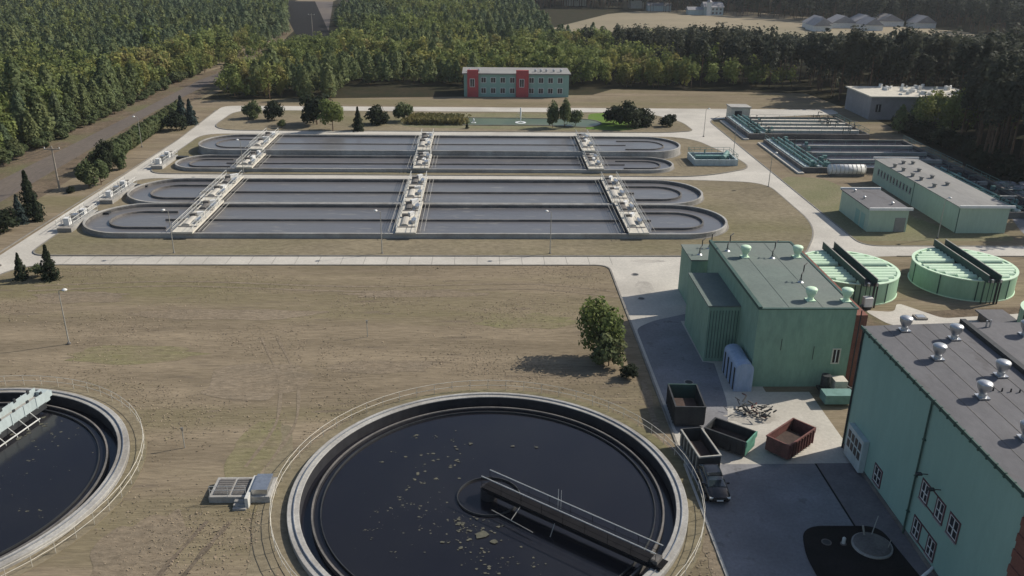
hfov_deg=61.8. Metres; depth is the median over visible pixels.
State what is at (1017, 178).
shrub
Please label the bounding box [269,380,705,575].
round clarifier
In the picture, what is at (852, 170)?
horizontal tank
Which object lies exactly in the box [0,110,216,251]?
kerb
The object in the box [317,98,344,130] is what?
broadleaf tree
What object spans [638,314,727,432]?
yard asphalt
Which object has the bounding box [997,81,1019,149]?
tall pine tree
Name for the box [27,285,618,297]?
tyre track
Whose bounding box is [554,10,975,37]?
mown field
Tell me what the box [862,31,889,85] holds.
tall pine tree
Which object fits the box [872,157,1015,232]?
long hall
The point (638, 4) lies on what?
red roof house
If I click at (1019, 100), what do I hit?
tall pine tree
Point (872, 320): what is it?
bare soil yard
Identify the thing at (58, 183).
power pole
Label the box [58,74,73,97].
pine tree
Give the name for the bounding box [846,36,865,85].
tall pine tree
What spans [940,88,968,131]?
broadleaf tree
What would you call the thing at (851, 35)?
tall pine tree
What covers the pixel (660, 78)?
broadleaf tree
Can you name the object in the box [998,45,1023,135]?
tall pine tree
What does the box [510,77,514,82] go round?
window
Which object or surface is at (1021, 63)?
tall pine tree
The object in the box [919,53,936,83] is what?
tall pine tree
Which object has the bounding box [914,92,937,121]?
broadleaf tree
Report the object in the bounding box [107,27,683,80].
forest trees
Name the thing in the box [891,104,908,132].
pine tree
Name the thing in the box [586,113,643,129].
lawn
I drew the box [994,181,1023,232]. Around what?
shaded yard
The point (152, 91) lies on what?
shrub
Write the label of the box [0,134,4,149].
broadleaf tree
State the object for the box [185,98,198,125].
spruce tree
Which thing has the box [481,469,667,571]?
scraper bridge
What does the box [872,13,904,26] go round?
gabled shed
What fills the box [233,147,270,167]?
tank bridge
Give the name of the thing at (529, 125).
pond edging
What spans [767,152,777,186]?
street lamp
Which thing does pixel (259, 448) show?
tyre track
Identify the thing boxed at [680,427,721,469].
skip container
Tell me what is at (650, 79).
broadleaf tree
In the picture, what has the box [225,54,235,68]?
broadleaf tree
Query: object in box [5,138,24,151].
shrub
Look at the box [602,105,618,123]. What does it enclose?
shrub
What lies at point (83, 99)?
pine tree
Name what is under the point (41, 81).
pine tree
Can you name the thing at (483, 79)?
window
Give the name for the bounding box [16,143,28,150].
shrub
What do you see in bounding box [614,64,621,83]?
broadleaf tree
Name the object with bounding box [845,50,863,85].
tall pine tree
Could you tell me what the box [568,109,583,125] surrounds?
shrub
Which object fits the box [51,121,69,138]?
shrub
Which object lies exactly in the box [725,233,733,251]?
vent pipe
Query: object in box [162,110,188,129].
shrub
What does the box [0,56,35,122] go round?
pine tree
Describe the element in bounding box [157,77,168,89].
shrub
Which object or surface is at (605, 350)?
shrub
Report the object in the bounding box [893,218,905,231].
door
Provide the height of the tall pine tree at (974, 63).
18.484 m
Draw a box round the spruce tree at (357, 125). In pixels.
[351,106,364,131]
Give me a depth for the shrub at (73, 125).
185.89 m
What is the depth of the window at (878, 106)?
208.62 m
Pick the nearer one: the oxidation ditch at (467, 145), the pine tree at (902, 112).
the oxidation ditch at (467, 145)
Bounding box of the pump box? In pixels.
[975,309,1016,321]
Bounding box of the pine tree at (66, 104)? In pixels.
[60,93,79,119]
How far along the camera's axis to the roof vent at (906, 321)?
67.83 m
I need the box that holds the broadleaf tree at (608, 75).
[605,71,611,83]
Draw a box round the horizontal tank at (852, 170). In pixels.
[827,164,865,176]
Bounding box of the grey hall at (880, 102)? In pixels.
[845,84,974,119]
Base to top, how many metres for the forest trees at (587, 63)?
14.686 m
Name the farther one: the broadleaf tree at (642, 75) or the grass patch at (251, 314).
the broadleaf tree at (642, 75)
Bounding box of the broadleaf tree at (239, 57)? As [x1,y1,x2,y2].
[231,56,246,84]
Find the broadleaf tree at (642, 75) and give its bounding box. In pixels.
[638,63,645,82]
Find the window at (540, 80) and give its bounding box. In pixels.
[538,78,543,82]
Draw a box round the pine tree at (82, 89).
[76,83,96,116]
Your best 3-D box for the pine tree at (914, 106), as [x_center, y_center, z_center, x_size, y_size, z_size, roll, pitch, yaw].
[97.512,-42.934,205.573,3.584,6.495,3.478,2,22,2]
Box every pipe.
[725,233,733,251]
[769,240,778,258]
[798,262,807,282]
[921,566,933,575]
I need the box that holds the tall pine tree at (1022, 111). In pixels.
[1021,98,1023,178]
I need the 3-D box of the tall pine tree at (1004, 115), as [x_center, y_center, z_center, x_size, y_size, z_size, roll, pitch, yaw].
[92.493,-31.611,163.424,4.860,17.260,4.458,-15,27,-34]
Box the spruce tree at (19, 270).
[12,252,31,281]
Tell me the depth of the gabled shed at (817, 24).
416.03 m
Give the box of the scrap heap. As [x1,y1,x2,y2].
[724,393,776,418]
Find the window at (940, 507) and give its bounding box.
[932,495,946,525]
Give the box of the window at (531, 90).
[529,88,533,93]
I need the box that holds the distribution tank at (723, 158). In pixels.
[687,147,737,165]
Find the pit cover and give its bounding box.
[851,516,892,559]
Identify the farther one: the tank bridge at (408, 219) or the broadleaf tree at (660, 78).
the broadleaf tree at (660, 78)
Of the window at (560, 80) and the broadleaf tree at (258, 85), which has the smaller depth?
the broadleaf tree at (258, 85)
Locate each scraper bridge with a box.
[0,388,51,446]
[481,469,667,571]
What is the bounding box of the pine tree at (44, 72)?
[35,64,60,114]
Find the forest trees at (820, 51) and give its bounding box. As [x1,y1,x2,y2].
[535,0,1023,95]
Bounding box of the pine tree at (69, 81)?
[62,70,80,115]
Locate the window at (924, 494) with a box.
[917,477,930,506]
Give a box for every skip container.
[666,384,705,424]
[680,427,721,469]
[704,417,757,455]
[765,418,815,459]
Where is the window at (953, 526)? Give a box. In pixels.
[944,511,960,544]
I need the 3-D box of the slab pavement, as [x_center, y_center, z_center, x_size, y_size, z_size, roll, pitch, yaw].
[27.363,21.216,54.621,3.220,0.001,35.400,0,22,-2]
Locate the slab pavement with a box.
[816,463,932,575]
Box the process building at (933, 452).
[841,319,1023,575]
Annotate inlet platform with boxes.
[55,202,110,231]
[98,176,147,203]
[150,149,188,168]
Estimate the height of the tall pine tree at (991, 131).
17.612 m
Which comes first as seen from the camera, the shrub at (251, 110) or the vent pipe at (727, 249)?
the vent pipe at (727, 249)
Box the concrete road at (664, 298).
[0,106,1023,463]
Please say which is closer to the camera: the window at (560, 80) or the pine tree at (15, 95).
the pine tree at (15, 95)
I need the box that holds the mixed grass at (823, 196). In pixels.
[782,177,1013,240]
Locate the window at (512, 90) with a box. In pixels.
[510,88,514,93]
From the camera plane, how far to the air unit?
100.50 m
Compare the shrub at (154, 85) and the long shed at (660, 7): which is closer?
the shrub at (154, 85)
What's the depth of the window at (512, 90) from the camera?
233.11 m
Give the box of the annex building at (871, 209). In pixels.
[839,187,913,231]
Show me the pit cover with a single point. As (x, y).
(872, 545)
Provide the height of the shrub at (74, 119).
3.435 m
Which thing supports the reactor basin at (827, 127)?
on the ground at (46, 348)
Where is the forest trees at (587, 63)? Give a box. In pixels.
[0,0,798,117]
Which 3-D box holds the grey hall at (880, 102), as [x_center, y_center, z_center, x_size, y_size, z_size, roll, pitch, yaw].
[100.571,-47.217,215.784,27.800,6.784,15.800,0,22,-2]
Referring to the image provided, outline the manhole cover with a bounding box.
[912,314,927,319]
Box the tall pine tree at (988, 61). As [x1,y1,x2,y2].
[977,49,1007,144]
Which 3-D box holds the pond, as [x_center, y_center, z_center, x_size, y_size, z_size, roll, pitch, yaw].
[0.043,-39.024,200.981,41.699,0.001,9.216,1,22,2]
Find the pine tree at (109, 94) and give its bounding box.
[104,83,115,104]
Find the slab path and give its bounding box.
[867,304,1017,324]
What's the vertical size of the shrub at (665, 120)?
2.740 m
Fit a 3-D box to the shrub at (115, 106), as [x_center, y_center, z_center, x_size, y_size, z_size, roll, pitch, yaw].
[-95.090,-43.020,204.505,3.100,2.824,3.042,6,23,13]
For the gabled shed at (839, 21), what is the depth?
433.00 m
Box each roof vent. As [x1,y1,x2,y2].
[740,245,750,257]
[792,245,803,257]
[804,286,817,301]
[840,287,853,302]
[898,315,913,331]
[930,342,947,360]
[947,323,963,340]
[974,379,993,399]
[992,358,1011,377]
[1016,419,1023,441]
[1017,319,1023,336]
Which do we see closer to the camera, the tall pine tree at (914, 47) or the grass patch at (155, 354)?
the grass patch at (155, 354)
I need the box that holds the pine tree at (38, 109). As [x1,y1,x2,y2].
[25,90,55,134]
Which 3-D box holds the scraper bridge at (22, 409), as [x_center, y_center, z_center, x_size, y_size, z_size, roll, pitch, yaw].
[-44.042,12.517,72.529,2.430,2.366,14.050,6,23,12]
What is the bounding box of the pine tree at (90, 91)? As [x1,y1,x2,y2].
[87,88,99,109]
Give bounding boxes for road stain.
[630,259,665,262]
[635,281,653,293]
[723,410,780,424]
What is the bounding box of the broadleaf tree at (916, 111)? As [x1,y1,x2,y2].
[913,99,926,117]
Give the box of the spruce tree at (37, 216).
[30,198,43,221]
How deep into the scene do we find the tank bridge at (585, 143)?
172.48 m
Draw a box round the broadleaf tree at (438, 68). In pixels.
[434,58,443,77]
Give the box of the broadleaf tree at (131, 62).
[122,56,135,67]
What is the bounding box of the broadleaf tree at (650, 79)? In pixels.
[647,59,661,86]
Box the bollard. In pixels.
[840,537,846,545]
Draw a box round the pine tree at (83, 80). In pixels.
[79,76,98,99]
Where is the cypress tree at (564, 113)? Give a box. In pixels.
[558,97,570,125]
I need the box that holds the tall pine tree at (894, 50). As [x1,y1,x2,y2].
[887,40,901,85]
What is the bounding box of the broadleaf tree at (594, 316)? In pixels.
[576,295,625,351]
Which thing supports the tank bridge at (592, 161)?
on the oxidation ditch at (444, 164)
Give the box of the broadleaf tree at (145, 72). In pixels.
[134,60,150,90]
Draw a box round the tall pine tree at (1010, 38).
[1007,34,1015,45]
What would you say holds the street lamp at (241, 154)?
on the grass verge at (683, 165)
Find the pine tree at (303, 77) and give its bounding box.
[295,65,314,96]
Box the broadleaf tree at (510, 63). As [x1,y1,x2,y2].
[503,54,514,66]
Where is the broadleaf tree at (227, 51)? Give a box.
[220,48,236,79]
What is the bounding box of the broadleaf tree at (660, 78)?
[652,61,665,87]
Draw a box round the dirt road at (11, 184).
[0,1,332,201]
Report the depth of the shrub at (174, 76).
246.12 m
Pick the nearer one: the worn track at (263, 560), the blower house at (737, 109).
the worn track at (263, 560)
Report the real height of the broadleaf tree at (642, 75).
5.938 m
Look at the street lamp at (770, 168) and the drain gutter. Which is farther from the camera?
the street lamp at (770, 168)
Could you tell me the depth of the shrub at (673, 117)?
200.94 m
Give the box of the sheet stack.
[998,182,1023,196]
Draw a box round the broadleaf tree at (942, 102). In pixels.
[935,89,958,127]
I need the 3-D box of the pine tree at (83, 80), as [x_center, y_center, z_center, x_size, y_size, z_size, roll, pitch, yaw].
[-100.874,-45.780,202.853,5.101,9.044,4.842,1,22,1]
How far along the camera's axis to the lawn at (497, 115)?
196.25 m
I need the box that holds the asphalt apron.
[686,464,852,575]
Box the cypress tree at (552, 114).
[546,99,559,127]
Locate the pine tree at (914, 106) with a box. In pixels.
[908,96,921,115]
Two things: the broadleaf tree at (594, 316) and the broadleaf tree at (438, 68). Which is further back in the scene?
the broadleaf tree at (438, 68)
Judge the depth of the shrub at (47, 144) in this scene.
171.76 m
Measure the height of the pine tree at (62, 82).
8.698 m
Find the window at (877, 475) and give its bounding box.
[871,462,882,489]
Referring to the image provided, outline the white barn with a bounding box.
[563,0,585,5]
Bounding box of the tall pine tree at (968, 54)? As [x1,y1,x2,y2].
[951,35,983,127]
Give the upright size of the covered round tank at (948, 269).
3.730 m
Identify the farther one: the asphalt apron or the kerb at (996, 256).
the kerb at (996, 256)
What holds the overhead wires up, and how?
attached to the power pole
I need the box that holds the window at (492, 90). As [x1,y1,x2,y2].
[490,88,495,93]
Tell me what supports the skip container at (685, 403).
on the yard asphalt at (672, 354)
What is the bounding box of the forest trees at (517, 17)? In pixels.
[0,0,610,103]
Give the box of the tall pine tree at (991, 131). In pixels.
[988,79,1004,143]
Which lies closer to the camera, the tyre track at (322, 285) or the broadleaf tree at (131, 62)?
the tyre track at (322, 285)
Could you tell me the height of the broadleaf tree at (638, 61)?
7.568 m
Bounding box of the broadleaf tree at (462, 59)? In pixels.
[456,53,468,83]
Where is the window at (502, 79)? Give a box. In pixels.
[500,77,504,82]
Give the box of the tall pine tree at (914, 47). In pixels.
[902,28,924,85]
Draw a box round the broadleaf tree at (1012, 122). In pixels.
[1002,113,1021,128]
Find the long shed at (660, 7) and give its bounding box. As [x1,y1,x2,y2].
[646,3,671,10]
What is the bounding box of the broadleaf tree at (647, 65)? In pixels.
[644,58,652,84]
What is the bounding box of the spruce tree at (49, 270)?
[38,244,63,282]
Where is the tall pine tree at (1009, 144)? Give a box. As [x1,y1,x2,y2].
[1008,107,1019,147]
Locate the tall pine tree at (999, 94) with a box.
[987,74,1019,167]
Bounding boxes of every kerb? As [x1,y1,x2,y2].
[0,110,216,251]
[0,264,683,460]
[33,178,813,256]
[151,133,747,176]
[215,110,691,132]
[683,464,728,575]
[711,116,1023,246]
[897,255,1023,256]
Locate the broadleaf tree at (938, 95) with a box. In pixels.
[929,88,945,124]
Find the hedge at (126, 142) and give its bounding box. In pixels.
[85,99,177,165]
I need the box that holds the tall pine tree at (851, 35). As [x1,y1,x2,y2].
[846,24,868,85]
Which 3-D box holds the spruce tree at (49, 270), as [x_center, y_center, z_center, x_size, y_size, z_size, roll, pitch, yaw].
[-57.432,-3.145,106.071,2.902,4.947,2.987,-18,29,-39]
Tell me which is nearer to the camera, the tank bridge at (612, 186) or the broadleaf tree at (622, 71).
the tank bridge at (612, 186)
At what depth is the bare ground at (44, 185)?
180.63 m
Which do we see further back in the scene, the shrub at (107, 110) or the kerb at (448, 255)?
the shrub at (107, 110)
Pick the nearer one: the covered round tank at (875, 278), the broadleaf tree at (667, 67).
the covered round tank at (875, 278)
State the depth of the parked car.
66.28 m
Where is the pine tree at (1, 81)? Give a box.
[0,76,7,92]
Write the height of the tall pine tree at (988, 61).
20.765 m
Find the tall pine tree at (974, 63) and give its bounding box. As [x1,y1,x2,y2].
[959,36,980,87]
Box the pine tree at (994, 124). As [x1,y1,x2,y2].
[984,114,1007,132]
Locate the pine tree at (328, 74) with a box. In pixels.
[321,66,336,99]
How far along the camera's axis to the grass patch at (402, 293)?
103.65 m
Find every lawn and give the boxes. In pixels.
[395,113,584,129]
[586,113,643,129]
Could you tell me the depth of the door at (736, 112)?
205.84 m
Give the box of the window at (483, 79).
[481,77,485,82]
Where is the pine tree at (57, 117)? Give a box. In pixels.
[54,111,62,126]
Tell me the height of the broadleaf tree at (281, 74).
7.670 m
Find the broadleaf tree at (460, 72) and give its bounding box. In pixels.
[457,65,464,85]
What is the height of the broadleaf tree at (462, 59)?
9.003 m
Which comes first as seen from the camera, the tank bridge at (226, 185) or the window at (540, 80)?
the tank bridge at (226, 185)
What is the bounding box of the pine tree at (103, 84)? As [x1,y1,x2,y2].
[97,76,114,107]
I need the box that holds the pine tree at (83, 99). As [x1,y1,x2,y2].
[78,93,92,119]
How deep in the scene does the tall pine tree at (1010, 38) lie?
212.66 m
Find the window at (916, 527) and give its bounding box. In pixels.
[909,514,921,542]
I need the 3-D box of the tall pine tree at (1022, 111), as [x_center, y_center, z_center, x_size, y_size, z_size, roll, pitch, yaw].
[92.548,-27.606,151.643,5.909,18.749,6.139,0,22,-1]
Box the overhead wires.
[1,147,58,165]
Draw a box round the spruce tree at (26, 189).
[17,170,46,218]
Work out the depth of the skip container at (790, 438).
72.61 m
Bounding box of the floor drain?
[821,539,831,545]
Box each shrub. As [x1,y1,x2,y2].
[0,147,13,163]
[0,148,12,164]
[0,206,21,232]
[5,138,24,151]
[7,146,24,159]
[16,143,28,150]
[28,263,43,274]
[30,138,45,147]
[39,131,54,141]
[41,136,49,146]
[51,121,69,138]
[65,186,74,192]
[67,114,81,125]
[68,122,76,130]
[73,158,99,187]
[80,119,88,126]
[85,109,99,117]
[87,114,96,123]
[91,158,108,184]
[92,142,113,172]
[98,139,113,158]
[99,110,107,117]
[101,106,111,116]
[107,102,119,113]
[111,148,126,169]
[115,99,125,109]
[124,93,134,105]
[140,91,148,99]
[147,81,160,89]
[148,88,154,95]
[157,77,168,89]
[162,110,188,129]
[167,72,179,81]
[177,70,185,81]
[241,100,261,118]
[263,99,284,119]
[277,119,285,126]
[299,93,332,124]
[363,104,389,124]
[393,102,412,117]
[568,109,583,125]
[589,330,627,366]
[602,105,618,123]
[611,99,644,128]
[618,362,638,378]
[636,107,656,126]
[658,115,672,126]
[667,114,676,121]
[903,119,913,133]
[1009,174,1023,183]
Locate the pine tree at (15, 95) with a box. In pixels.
[8,90,28,138]
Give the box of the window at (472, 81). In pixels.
[470,79,474,86]
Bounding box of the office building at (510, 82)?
[462,67,570,96]
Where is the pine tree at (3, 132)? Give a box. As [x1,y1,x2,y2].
[0,122,11,147]
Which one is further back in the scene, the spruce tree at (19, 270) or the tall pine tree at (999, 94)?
the tall pine tree at (999, 94)
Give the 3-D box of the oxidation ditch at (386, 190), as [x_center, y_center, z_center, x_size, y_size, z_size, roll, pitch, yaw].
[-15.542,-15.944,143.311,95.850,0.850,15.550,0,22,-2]
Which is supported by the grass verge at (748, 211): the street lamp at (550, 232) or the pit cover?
the street lamp at (550, 232)
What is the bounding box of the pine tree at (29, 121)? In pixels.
[19,110,39,144]
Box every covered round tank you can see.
[805,241,900,307]
[908,239,1018,303]
[1016,301,1023,321]
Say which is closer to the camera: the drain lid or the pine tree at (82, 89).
the drain lid
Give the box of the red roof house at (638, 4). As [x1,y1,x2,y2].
[628,0,643,8]
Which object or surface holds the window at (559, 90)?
in the office building at (510, 82)
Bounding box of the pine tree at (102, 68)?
[94,58,118,99]
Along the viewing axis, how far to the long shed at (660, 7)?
522.35 m
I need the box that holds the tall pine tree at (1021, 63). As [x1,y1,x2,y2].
[1000,53,1023,150]
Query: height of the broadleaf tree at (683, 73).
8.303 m
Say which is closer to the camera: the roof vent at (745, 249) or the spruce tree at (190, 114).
the roof vent at (745, 249)
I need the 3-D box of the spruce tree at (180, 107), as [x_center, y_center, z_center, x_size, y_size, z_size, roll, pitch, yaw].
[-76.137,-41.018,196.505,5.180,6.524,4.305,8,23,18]
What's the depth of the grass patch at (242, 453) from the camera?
71.75 m
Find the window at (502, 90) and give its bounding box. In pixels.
[500,88,504,93]
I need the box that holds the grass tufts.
[0,265,718,575]
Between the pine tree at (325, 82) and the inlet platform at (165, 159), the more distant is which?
the pine tree at (325, 82)
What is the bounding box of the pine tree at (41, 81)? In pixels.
[37,75,52,110]
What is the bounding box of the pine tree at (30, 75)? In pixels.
[26,69,37,86]
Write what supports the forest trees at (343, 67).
on the forest floor
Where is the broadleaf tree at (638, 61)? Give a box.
[632,58,641,82]
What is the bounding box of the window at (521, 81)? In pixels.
[519,79,523,86]
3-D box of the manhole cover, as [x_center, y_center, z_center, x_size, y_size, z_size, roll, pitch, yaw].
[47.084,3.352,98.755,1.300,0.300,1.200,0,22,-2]
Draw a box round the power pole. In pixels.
[44,146,60,190]
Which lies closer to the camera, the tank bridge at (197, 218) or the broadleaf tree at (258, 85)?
the tank bridge at (197, 218)
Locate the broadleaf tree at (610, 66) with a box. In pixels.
[603,60,611,74]
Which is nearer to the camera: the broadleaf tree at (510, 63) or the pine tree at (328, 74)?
the pine tree at (328, 74)
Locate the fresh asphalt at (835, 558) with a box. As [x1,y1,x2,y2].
[803,526,919,575]
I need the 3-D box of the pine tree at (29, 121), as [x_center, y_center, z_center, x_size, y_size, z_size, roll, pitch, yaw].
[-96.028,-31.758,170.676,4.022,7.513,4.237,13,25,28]
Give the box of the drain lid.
[684,380,693,383]
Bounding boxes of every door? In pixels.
[735,111,741,116]
[854,208,864,228]
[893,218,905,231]
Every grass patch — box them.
[65,345,209,364]
[90,509,194,575]
[127,309,327,319]
[224,419,281,476]
[346,290,489,296]
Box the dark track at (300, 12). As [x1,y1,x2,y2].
[287,1,329,37]
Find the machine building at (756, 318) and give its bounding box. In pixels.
[678,240,867,391]
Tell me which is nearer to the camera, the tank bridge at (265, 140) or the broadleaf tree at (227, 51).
the tank bridge at (265, 140)
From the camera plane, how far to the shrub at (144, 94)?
222.17 m
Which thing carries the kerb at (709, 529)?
on the ground at (46, 348)
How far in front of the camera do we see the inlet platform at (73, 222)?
125.46 m
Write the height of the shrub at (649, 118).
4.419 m
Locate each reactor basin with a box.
[720,112,869,139]
[757,134,962,173]
[934,164,1023,217]
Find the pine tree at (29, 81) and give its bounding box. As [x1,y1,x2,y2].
[21,72,35,120]
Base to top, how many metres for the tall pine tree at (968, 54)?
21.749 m
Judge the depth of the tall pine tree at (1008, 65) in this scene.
162.15 m
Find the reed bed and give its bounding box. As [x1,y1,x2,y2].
[401,112,471,124]
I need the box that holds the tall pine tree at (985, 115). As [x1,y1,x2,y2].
[974,85,993,151]
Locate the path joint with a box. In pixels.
[64,256,612,264]
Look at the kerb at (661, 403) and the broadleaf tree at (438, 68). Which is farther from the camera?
the broadleaf tree at (438, 68)
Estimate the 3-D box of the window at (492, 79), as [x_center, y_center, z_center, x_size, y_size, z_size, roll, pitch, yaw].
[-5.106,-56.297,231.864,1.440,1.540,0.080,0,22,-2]
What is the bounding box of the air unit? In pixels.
[859,296,873,309]
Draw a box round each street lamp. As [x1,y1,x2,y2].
[58,288,70,344]
[161,209,175,252]
[236,139,244,172]
[374,209,382,253]
[545,210,551,253]
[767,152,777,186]
[936,197,951,238]
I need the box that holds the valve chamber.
[208,474,277,510]
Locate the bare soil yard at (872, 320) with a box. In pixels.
[850,307,1019,387]
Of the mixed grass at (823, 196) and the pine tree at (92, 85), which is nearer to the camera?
the mixed grass at (823, 196)
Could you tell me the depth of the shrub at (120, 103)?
208.29 m
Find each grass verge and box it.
[35,178,811,254]
[152,134,746,175]
[217,110,690,131]
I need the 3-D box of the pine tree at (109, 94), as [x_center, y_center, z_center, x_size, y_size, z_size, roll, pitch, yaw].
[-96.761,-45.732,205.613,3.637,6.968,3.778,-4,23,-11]
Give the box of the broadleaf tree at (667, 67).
[662,59,675,85]
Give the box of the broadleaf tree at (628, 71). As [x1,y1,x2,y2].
[620,61,632,86]
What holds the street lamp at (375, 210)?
on the grass verge at (748, 211)
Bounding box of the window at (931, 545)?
[923,533,936,563]
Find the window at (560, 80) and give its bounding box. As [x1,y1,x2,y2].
[557,78,562,83]
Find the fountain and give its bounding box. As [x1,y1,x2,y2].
[515,108,525,123]
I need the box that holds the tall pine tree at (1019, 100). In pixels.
[1009,57,1023,154]
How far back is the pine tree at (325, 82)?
227.78 m
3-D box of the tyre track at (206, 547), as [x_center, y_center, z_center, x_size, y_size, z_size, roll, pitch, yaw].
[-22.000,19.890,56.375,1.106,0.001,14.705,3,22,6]
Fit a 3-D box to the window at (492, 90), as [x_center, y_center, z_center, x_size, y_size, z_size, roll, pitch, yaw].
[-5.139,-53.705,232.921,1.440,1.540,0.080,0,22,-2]
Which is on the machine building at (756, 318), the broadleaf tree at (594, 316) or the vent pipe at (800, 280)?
the vent pipe at (800, 280)
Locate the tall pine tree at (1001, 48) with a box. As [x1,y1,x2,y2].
[992,37,1023,61]
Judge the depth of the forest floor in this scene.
253.32 m
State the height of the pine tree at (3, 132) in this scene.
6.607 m
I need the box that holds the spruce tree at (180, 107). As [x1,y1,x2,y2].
[175,95,186,116]
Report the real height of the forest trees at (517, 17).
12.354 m
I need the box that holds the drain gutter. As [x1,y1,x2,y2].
[815,463,855,525]
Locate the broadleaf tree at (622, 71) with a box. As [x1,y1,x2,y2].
[618,63,630,86]
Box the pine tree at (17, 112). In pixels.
[11,99,35,144]
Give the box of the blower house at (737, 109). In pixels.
[726,104,751,116]
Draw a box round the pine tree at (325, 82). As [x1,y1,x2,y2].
[320,68,336,94]
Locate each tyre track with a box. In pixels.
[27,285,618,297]
[34,281,616,291]
[156,521,208,575]
[181,521,231,575]
[244,337,281,466]
[265,337,300,466]
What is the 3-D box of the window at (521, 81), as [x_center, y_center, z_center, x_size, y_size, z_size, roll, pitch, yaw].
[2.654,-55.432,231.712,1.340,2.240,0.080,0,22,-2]
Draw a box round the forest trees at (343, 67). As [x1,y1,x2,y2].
[0,0,658,98]
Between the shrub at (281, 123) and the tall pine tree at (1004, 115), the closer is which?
the tall pine tree at (1004, 115)
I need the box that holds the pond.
[459,118,599,126]
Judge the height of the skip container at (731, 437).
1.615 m
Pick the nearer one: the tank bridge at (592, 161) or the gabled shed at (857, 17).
the tank bridge at (592, 161)
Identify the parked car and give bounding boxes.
[696,464,730,502]
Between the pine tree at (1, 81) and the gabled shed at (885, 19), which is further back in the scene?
the gabled shed at (885, 19)
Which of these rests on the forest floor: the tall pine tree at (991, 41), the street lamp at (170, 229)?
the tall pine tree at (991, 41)
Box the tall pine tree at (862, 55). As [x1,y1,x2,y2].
[850,40,866,85]
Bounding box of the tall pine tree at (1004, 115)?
[987,77,1015,153]
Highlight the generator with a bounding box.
[816,373,851,403]
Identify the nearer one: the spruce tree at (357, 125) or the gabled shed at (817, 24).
the spruce tree at (357, 125)
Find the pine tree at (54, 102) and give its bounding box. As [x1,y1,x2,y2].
[46,92,69,130]
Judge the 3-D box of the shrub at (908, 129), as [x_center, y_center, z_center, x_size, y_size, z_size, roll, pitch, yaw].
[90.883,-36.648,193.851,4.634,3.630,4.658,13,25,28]
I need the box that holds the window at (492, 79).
[490,77,495,82]
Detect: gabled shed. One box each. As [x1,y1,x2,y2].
[802,15,832,28]
[805,17,830,30]
[827,14,855,27]
[850,13,870,21]
[855,16,882,30]
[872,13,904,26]
[906,14,935,27]
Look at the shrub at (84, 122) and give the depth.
189.55 m
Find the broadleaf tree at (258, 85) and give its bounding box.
[254,70,271,97]
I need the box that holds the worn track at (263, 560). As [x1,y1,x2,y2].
[246,425,292,575]
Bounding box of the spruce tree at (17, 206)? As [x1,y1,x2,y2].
[11,194,30,225]
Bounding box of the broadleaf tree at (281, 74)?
[274,65,289,93]
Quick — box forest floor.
[12,0,1023,180]
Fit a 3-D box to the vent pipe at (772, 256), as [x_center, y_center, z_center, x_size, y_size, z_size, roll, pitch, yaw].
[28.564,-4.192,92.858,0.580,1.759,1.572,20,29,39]
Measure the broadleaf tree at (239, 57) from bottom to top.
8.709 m
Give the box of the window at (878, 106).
[875,104,881,111]
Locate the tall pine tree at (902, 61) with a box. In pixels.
[896,47,913,85]
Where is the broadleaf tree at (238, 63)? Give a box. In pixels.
[232,58,249,80]
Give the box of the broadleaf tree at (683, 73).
[677,58,691,87]
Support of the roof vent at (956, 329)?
on the process building at (933, 452)
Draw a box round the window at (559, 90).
[557,88,562,93]
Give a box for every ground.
[0,0,1023,575]
[0,20,293,209]
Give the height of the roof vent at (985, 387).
1.230 m
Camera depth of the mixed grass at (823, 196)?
131.28 m
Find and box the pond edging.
[445,117,601,127]
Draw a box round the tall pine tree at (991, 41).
[973,28,998,128]
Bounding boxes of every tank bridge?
[166,194,223,233]
[196,170,248,202]
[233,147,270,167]
[244,128,280,149]
[388,196,429,233]
[397,171,433,202]
[407,148,437,168]
[411,129,438,150]
[571,130,599,151]
[577,150,608,169]
[594,172,635,203]
[608,196,655,234]
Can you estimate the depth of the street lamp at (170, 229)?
114.34 m
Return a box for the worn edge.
[640,380,723,575]
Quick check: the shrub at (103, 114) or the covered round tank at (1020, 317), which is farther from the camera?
the shrub at (103, 114)
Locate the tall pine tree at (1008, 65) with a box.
[981,44,1021,150]
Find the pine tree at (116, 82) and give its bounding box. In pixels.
[108,74,124,101]
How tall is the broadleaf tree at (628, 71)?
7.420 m
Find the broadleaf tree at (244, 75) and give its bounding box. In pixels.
[240,67,250,91]
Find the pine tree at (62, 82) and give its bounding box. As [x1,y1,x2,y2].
[59,81,76,111]
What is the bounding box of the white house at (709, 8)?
[686,0,723,15]
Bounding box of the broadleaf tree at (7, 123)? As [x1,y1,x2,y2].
[0,106,18,141]
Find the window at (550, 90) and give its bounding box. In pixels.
[548,88,552,93]
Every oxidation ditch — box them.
[81,203,728,239]
[126,178,703,205]
[174,155,674,173]
[198,134,680,158]
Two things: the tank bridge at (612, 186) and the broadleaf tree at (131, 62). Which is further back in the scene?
the broadleaf tree at (131, 62)
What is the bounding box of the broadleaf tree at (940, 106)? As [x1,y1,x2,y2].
[934,90,946,119]
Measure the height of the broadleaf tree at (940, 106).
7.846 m
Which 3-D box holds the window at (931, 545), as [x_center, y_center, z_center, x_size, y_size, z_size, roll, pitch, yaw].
[28.756,17.894,58.874,0.160,1.670,1.140,0,22,-2]
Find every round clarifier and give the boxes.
[0,375,146,575]
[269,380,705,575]
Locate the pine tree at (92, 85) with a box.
[86,78,104,109]
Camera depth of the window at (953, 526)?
56.01 m
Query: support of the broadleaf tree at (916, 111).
on the forest floor
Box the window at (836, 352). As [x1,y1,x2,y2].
[830,348,841,363]
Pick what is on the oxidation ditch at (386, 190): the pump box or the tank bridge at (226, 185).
the tank bridge at (226, 185)
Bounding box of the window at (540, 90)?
[538,88,543,93]

